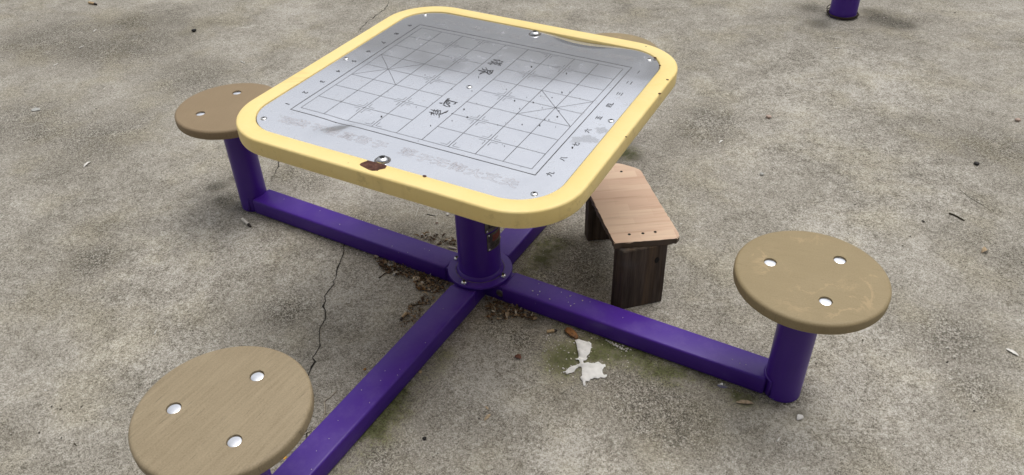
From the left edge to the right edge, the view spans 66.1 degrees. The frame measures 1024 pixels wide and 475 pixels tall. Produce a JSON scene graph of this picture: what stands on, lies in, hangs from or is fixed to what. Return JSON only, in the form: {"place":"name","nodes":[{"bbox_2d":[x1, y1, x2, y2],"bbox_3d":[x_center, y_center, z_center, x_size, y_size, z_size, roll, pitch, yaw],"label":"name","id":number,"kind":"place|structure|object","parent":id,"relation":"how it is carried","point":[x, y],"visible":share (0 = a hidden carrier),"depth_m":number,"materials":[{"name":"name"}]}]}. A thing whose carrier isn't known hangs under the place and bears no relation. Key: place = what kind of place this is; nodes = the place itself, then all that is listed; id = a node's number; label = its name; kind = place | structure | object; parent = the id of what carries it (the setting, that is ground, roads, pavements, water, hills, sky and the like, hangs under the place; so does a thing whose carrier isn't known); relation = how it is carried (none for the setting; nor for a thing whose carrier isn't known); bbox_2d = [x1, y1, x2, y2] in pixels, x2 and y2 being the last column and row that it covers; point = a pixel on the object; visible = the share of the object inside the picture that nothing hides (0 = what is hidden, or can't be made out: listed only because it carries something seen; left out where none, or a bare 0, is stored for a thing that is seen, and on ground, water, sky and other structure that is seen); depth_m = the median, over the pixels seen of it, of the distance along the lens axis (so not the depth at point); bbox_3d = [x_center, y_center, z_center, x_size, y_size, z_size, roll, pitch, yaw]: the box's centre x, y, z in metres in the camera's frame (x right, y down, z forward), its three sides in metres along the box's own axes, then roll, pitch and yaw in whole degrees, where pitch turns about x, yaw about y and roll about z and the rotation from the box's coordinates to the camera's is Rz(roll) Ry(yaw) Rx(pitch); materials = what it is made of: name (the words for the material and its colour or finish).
{"place":"outdoors","nodes":[
{"label":"outdoors","id":0,"kind":"place"},
{"bbox_2d":[0,0,1023,474],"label":"concrete ground","id":1,"kind":"structure","parent":0,"point":[90,284],"depth_m":2.95,"materials":[{"name":"grey concrete"}]},
{"bbox_2d":[241,218,251,227],"bbox_3d":[-1.050,-0.059,3.109,0.012,0.012,0.071,-30,45,-32],"label":"paper stub","id":2,"kind":"object","parent":1,"relation":"on","point":[246,222],"visible":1,"depth_m":3.10,"materials":[{"name":"white paper"}]},
{"bbox_2d":[268,1,388,437],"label":"ground crack","id":3,"kind":"object","parent":1,"relation":"on","point":[314,362],"visible":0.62,"depth_m":2.71,"materials":[{"name":"black concrete"}]},
{"bbox_2d":[323,390,336,416],"bbox_3d":[-0.554,0.496,2.355,0.024,0.005,0.105,5,37,8],"label":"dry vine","id":4,"kind":"object","parent":1,"relation":"on","point":[325,406],"visible":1,"depth_m":2.35,"materials":[{"name":"plant"}]},
{"bbox_2d":[373,231,537,326],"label":"leaf litter","id":5,"kind":"object","parent":1,"relation":"on","point":[516,309],"visible":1,"depth_m":2.76,"materials":[{"name":"plant"}]},
{"bbox_2d":[128,6,891,474],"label":"game table","id":6,"kind":"object","parent":1,"relation":"on","point":[484,166],"visible":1,"depth_m":2.21,"materials":[{"name":"purple paint"}]},
{"bbox_2d":[381,66,613,147],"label":"dirt specks","id":7,"kind":"object","parent":6,"relation":"on","point":[519,108],"visible":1,"depth_m":2.21,"materials":[{"name":"brown soil"}]},
{"bbox_2d":[19,1,1022,440],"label":"grit","id":8,"kind":"object","parent":1,"relation":"on","point":[681,223],"visible":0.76,"depth_m":3.28,"materials":[{"name":"grey gravel"}]},
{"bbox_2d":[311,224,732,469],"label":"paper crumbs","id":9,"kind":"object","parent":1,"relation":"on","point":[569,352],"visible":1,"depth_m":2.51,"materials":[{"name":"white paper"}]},
{"bbox_2d":[547,329,556,332],"bbox_3d":[0.131,0.306,2.576,0.034,0.011,0.011,-6,37,-6],"label":"cigarette butt","id":10,"kind":"object","parent":1,"relation":"on","point":[551,330],"visible":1,"depth_m":2.57,"materials":[{"name":"beige paper"}]},
{"bbox_2d":[564,327,577,338],"bbox_3d":[0.193,0.308,2.563,0.027,0.019,0.059,-28,44,-30],"label":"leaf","id":11,"kind":"object","parent":1,"relation":"on","point":[571,332],"visible":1,"depth_m":2.56,"materials":[{"name":"brown plant"}]},
{"bbox_2d":[563,339,606,384],"bbox_3d":[0.239,0.389,2.455,0.134,0.013,0.192,10,38,15],"label":"torn tissue","id":12,"kind":"object","parent":1,"relation":"on","point":[591,371],"visible":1,"depth_m":2.44,"materials":[{"name":"white paper"}]},
{"bbox_2d":[584,163,678,308],"bbox_3d":[0.393,-0.023,2.788,0.226,0.270,0.510,-8,37,-8],"label":"wooden stool","id":13,"kind":"object","parent":1,"relation":"on","point":[626,215],"visible":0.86,"depth_m":2.62,"materials":[{"name":"brown wood"}]},
{"bbox_2d":[717,383,727,387],"bbox_3d":[0.634,0.448,2.369,0.024,0.006,0.024,-15,39,-18],"label":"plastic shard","id":14,"kind":"object","parent":1,"relation":"on","point":[722,385],"visible":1,"depth_m":2.37,"materials":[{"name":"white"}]},
{"bbox_2d":[737,400,753,403],"bbox_3d":[0.687,0.485,2.317,0.050,0.005,0.015,3,37,7],"label":"crumpled leaf","id":15,"kind":"object","parent":1,"relation":"on","point":[745,401],"visible":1,"depth_m":2.32,"materials":[{"name":"plant"}]},
{"bbox_2d":[797,414,803,419],"bbox_3d":[0.831,0.518,2.267,0.020,0.006,0.022,6,37,10],"label":"white leaf","id":16,"kind":"object","parent":1,"relation":"on","point":[799,416],"visible":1,"depth_m":2.27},
{"bbox_2d":[829,0,859,19],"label":"steel post","id":17,"kind":"object","parent":1,"relation":"on","point":[844,8],"visible":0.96,"depth_m":4.61,"materials":[{"name":"purple metal"}]},
{"bbox_2d":[826,4,858,20],"bbox_3d":[1.969,-1.347,4.681,0.190,0.047,0.183,18,41,24],"label":"wire coil","id":18,"kind":"object","parent":17,"relation":"attached to","point":[848,18],"visible":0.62,"depth_m":4.63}
]}

